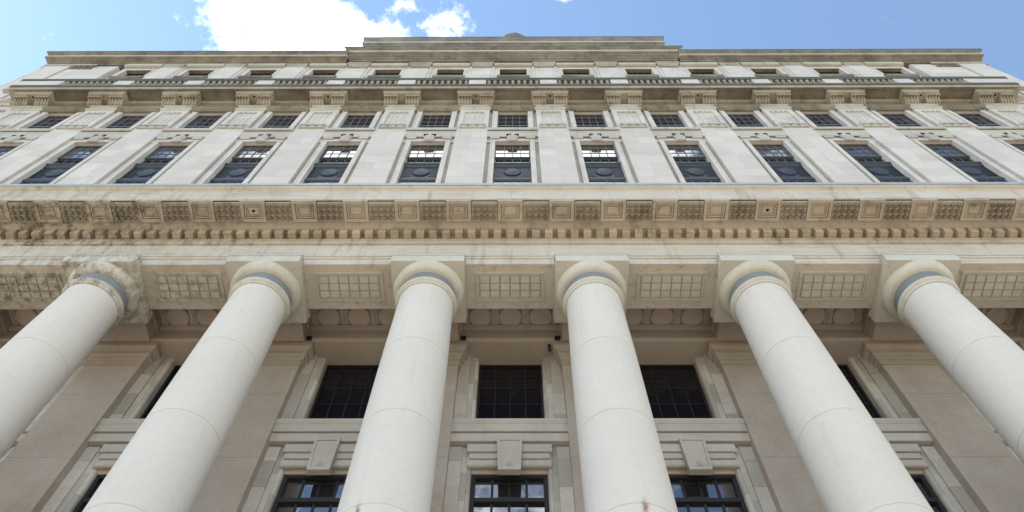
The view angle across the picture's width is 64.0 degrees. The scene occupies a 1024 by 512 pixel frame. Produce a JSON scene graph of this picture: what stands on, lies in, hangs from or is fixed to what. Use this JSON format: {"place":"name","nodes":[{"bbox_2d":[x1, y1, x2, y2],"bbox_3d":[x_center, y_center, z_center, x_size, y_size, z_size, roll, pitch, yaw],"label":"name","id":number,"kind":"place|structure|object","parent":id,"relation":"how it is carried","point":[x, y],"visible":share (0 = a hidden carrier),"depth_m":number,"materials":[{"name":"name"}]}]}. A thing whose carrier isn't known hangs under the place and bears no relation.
{"place":"outdoors","nodes":[
{"label":"outdoors","id":0,"kind":"place"},
{"bbox_2d":[0,0,1023,85],"label":"sky","id":1,"kind":"structure","parent":0,"point":[29,29],"materials":[{"name":"blue"}]},
{"label":"ground","id":2,"kind":"structure","parent":0,"visible":0},
{"bbox_2d":[0,33,1023,511],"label":"office building","id":3,"kind":"structure","parent":2,"relation":"on","point":[762,279],"depth_m":23.96,"materials":[{"name":"stone"}]},
{"bbox_2d":[0,146,17,155],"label":"window","id":4,"kind":"structure","parent":3,"relation":"in","point":[3,149],"depth_m":44.58,"materials":[{"name":"blue glass"}]},
{"bbox_2d":[19,181,51,183],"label":"window","id":5,"kind":"structure","parent":3,"relation":"in","point":[23,182],"depth_m":39.99,"materials":[{"name":"grey glass"}]},
{"bbox_2d":[28,116,69,127],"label":"window","id":6,"kind":"structure","parent":3,"relation":"in","point":[49,121],"depth_m":49.25,"materials":[{"name":"black glass"}]},
{"bbox_2d":[54,146,102,162],"bbox_3d":[-22.977,-4.869,42.703,1.880,5.100,0.175,0,-64,0],"label":"window","id":7,"kind":"structure","parent":3,"relation":"in","point":[78,152],"depth_m":43.82,"materials":[{"name":"black glass"}]},
{"bbox_2d":[73,475,106,511],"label":"window","id":8,"kind":"structure","parent":3,"relation":"in","point":[99,479],"depth_m":19.62,"materials":[{"name":"black glass"}]},
{"bbox_2d":[106,116,145,127],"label":"window","id":9,"kind":"structure","parent":3,"relation":"in","point":[125,121],"depth_m":49.19,"materials":[{"name":"grey glass"}]},
{"bbox_2d":[113,181,146,183],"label":"window","id":10,"kind":"structure","parent":3,"relation":"in","point":[117,182],"depth_m":39.94,"materials":[{"name":"grey metal"}]},
{"bbox_2d":[125,74,144,75],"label":"window","id":11,"kind":"structure","parent":3,"relation":"in","point":[126,74],"depth_m":60.54,"materials":[{"name":"black glass"}]},
{"bbox_2d":[139,365,181,418],"bbox_3d":[-9.251,4.077,23.233,1.860,3.445,0.090,0,-64,0],"label":"window","id":12,"kind":"structure","parent":3,"relation":"in","point":[177,367],"depth_m":23.58,"materials":[{"name":"black glass"}]},
{"bbox_2d":[141,146,187,162],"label":"window","id":13,"kind":"structure","parent":3,"relation":"in","point":[162,154],"depth_m":43.71,"materials":[{"name":"black glass"}]},
{"bbox_2d":[184,116,221,127],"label":"window","id":14,"kind":"structure","parent":3,"relation":"in","point":[200,121],"depth_m":49.14,"materials":[{"name":"black glass"}]},
{"bbox_2d":[208,181,242,183],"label":"window","id":15,"kind":"structure","parent":3,"relation":"in","point":[211,182],"depth_m":39.90,"materials":[{"name":"grey metal"}]},
{"bbox_2d":[229,146,272,162],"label":"window","id":16,"kind":"structure","parent":3,"relation":"in","point":[247,154],"depth_m":43.66,"materials":[{"name":"glass"}]},
{"bbox_2d":[262,115,298,127],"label":"window","id":17,"kind":"structure","parent":3,"relation":"in","point":[276,121],"depth_m":49.26,"materials":[{"name":"black glass"}]},
{"bbox_2d":[271,475,346,511],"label":"window","id":18,"kind":"structure","parent":3,"relation":"in","point":[296,493],"depth_m":19.63,"materials":[{"name":"black glass"}]},
{"bbox_2d":[306,336,312,340],"bbox_3d":[-6.048,2.454,24.440,0.160,0.150,0.115,0,-64,0],"label":"floodlight","id":19,"kind":"object","parent":3,"relation":"attached to","point":[308,338],"visible":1,"depth_m":24.40,"materials":[{"name":"black metal"}]},
{"bbox_2d":[303,181,338,182],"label":"window","id":20,"kind":"structure","parent":3,"relation":"in","point":[304,181],"depth_m":39.87,"materials":[{"name":"grey metal"}]},
{"bbox_2d":[313,73,335,74],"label":"window","id":21,"kind":"structure","parent":3,"relation":"in","point":[313,73],"depth_m":60.61,"materials":[{"name":"black glass"}]},
{"bbox_2d":[317,145,358,162],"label":"window","id":22,"kind":"structure","parent":3,"relation":"in","point":[332,153],"depth_m":43.62,"materials":[{"name":"glass"}]},
{"bbox_2d":[307,365,378,418],"bbox_3d":[-4.651,4.069,23.212,1.860,3.445,0.090,0,-64,0],"label":"window","id":23,"kind":"structure","parent":3,"relation":"in","point":[344,391],"depth_m":23.55,"materials":[{"name":"black glass"}]},
{"bbox_2d":[340,115,374,127],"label":"window","id":24,"kind":"structure","parent":3,"relation":"in","point":[352,121],"depth_m":49.20,"materials":[{"name":"black glass"}]},
{"bbox_2d":[375,73,399,74],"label":"window","id":25,"kind":"structure","parent":3,"relation":"in","point":[376,73],"depth_m":60.55,"materials":[{"name":"black glass"}]},
{"bbox_2d":[398,180,435,182],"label":"window","id":26,"kind":"structure","parent":3,"relation":"in","point":[432,181],"depth_m":39.86,"materials":[{"name":"grey"}]},
{"bbox_2d":[406,145,444,162],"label":"window","id":27,"kind":"structure","parent":3,"relation":"in","point":[417,153],"depth_m":43.57,"materials":[{"name":"glass"}]},
{"bbox_2d":[419,115,450,127],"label":"window","id":28,"kind":"structure","parent":3,"relation":"in","point":[427,120],"depth_m":49.16,"materials":[{"name":"black glass"}]},
{"bbox_2d":[437,73,462,74],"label":"window","id":29,"kind":"structure","parent":3,"relation":"in","point":[438,73],"depth_m":60.46,"materials":[{"name":"black glass"}]},
{"bbox_2d":[469,475,548,511],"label":"window","id":30,"kind":"structure","parent":3,"relation":"in","point":[488,493],"depth_m":19.61,"materials":[{"name":"black glass"}]},
{"bbox_2d":[476,365,543,417],"bbox_3d":[-0.051,4.062,23.191,1.860,3.445,0.090,0,-64,0],"label":"window","id":31,"kind":"structure","parent":3,"relation":"in","point":[504,391],"depth_m":23.53,"materials":[{"name":"black glass"}]},
{"bbox_2d":[494,145,529,162],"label":"window","id":32,"kind":"structure","parent":3,"relation":"in","point":[501,151],"depth_m":43.63,"materials":[{"name":"glass"}]},
{"bbox_2d":[497,115,527,126],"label":"window","id":33,"kind":"structure","parent":3,"relation":"in","point":[503,120],"depth_m":49.11,"materials":[{"name":"black glass"}]},
{"bbox_2d":[493,180,531,182],"bbox_3d":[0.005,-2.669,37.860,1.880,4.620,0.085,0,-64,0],"label":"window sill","id":34,"kind":"structure","parent":3,"relation":"in","point":[494,181],"depth_m":39.88,"materials":[{"name":"grey stone"}]},
{"bbox_2d":[500,73,526,74],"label":"window","id":35,"kind":"structure","parent":3,"relation":"in","point":[500,73],"depth_m":60.40,"materials":[{"name":"black glass"}]},
{"bbox_2d":[563,73,588,74],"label":"window","id":36,"kind":"structure","parent":3,"relation":"in","point":[563,73],"depth_m":60.52,"materials":[{"name":"black glass"}]},
{"bbox_2d":[574,115,606,126],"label":"window","id":37,"kind":"structure","parent":3,"relation":"in","point":[581,120],"depth_m":49.05,"materials":[{"name":"black glass"}]},
{"bbox_2d":[581,145,618,161],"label":"window","id":38,"kind":"structure","parent":3,"relation":"in","point":[607,153],"depth_m":43.61,"materials":[{"name":"glass"}]},
{"bbox_2d":[589,180,626,182],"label":"window","id":39,"kind":"structure","parent":3,"relation":"in","point":[590,181],"depth_m":39.85,"materials":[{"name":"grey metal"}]},
{"bbox_2d":[651,115,685,126],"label":"window","id":40,"kind":"structure","parent":3,"relation":"in","point":[660,120],"depth_m":49.00,"materials":[{"name":"black glass"}]},
{"bbox_2d":[639,365,712,417],"bbox_3d":[4.549,4.055,23.171,1.860,3.445,0.090,0,-64,0],"label":"window","id":41,"kind":"structure","parent":3,"relation":"in","point":[673,391],"depth_m":23.50,"materials":[{"name":"black glass"}]},
{"bbox_2d":[666,145,707,161],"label":"window","id":42,"kind":"structure","parent":3,"relation":"in","point":[680,153],"depth_m":43.56,"materials":[{"name":"black glass"}]},
{"bbox_2d":[690,72,713,73],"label":"window","id":43,"kind":"structure","parent":3,"relation":"in","point":[690,72],"depth_m":60.48,"materials":[{"name":"black glass"}]},
{"bbox_2d":[685,180,721,182],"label":"window","id":44,"kind":"structure","parent":3,"relation":"in","point":[687,181],"depth_m":39.81,"materials":[{"name":"grey metal"}]},
{"bbox_2d":[669,475,747,511],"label":"window","id":45,"kind":"structure","parent":3,"relation":"in","point":[692,493],"depth_m":19.58,"materials":[{"name":"black glass"}]},
{"bbox_2d":[727,114,764,126],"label":"window","id":46,"kind":"structure","parent":3,"relation":"in","point":[740,120],"depth_m":49.12,"materials":[{"name":"black glass"}]},
{"bbox_2d":[754,72,776,73],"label":"window","id":47,"kind":"structure","parent":3,"relation":"in","point":[754,72],"depth_m":60.42,"materials":[{"name":"black glass"}]},
{"bbox_2d":[752,144,796,161],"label":"window","id":48,"kind":"structure","parent":3,"relation":"in","point":[769,152],"depth_m":43.53,"materials":[{"name":"black glass"}]},
{"bbox_2d":[782,180,816,181],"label":"window","id":49,"kind":"structure","parent":3,"relation":"in","point":[782,180],"depth_m":39.77,"materials":[{"name":"grey metal"}]},
{"bbox_2d":[804,114,843,126],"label":"window","id":50,"kind":"structure","parent":3,"relation":"in","point":[820,120],"depth_m":49.06,"materials":[{"name":"black glass"}]},
{"bbox_2d":[818,72,839,73],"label":"window","id":51,"kind":"structure","parent":3,"relation":"in","point":[818,72],"depth_m":60.34,"materials":[{"name":"black glass"}]},
{"bbox_2d":[837,365,881,417],"bbox_3d":[9.149,4.047,23.150,1.860,3.445,0.090,0,-64,0],"label":"window","id":52,"kind":"structure","parent":3,"relation":"in","point":[871,409],"depth_m":23.49,"materials":[{"name":"black glass"}]},
{"bbox_2d":[838,144,885,161],"bbox_3d":[18.422,-4.936,42.515,1.880,5.100,0.175,0,-64,0],"label":"window","id":53,"kind":"structure","parent":3,"relation":"in","point":[860,152],"depth_m":43.51,"materials":[{"name":"black glass"}]},
{"bbox_2d":[882,72,903,73],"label":"window","id":54,"kind":"structure","parent":3,"relation":"in","point":[882,72],"depth_m":60.28,"materials":[{"name":"black glass"}]},
{"bbox_2d":[879,180,912,181],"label":"window","id":55,"kind":"structure","parent":3,"relation":"in","point":[879,180],"depth_m":39.72,"materials":[{"name":"grey metal"}]},
{"bbox_2d":[881,114,920,125],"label":"window","id":56,"kind":"structure","parent":3,"relation":"in","point":[898,119],"depth_m":49.02,"materials":[{"name":"black glass"}]},
{"bbox_2d":[910,475,947,511],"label":"window","id":57,"kind":"structure","parent":3,"relation":"in","point":[921,482],"depth_m":19.53,"materials":[{"name":"black glass"}]},
{"bbox_2d":[924,144,974,161],"bbox_3d":[23.022,-4.943,42.495,1.880,5.100,0.175,0,-64,0],"label":"window","id":58,"kind":"structure","parent":3,"relation":"in","point":[949,152],"depth_m":43.49,"materials":[{"name":"glass"}]},
{"bbox_2d":[958,114,1000,125],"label":"window","id":59,"kind":"structure","parent":3,"relation":"in","point":[979,120],"depth_m":48.96,"materials":[{"name":"black glass"}]},
{"bbox_2d":[975,179,1007,181],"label":"window","id":60,"kind":"structure","parent":3,"relation":"in","point":[979,180],"depth_m":39.79,"materials":[{"name":"grey metal"}]},
{"bbox_2d":[1010,144,1023,151],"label":"window","id":61,"kind":"structure","parent":3,"relation":"in","point":[1019,146],"depth_m":44.45,"materials":[{"name":"black glass"}]}
]}

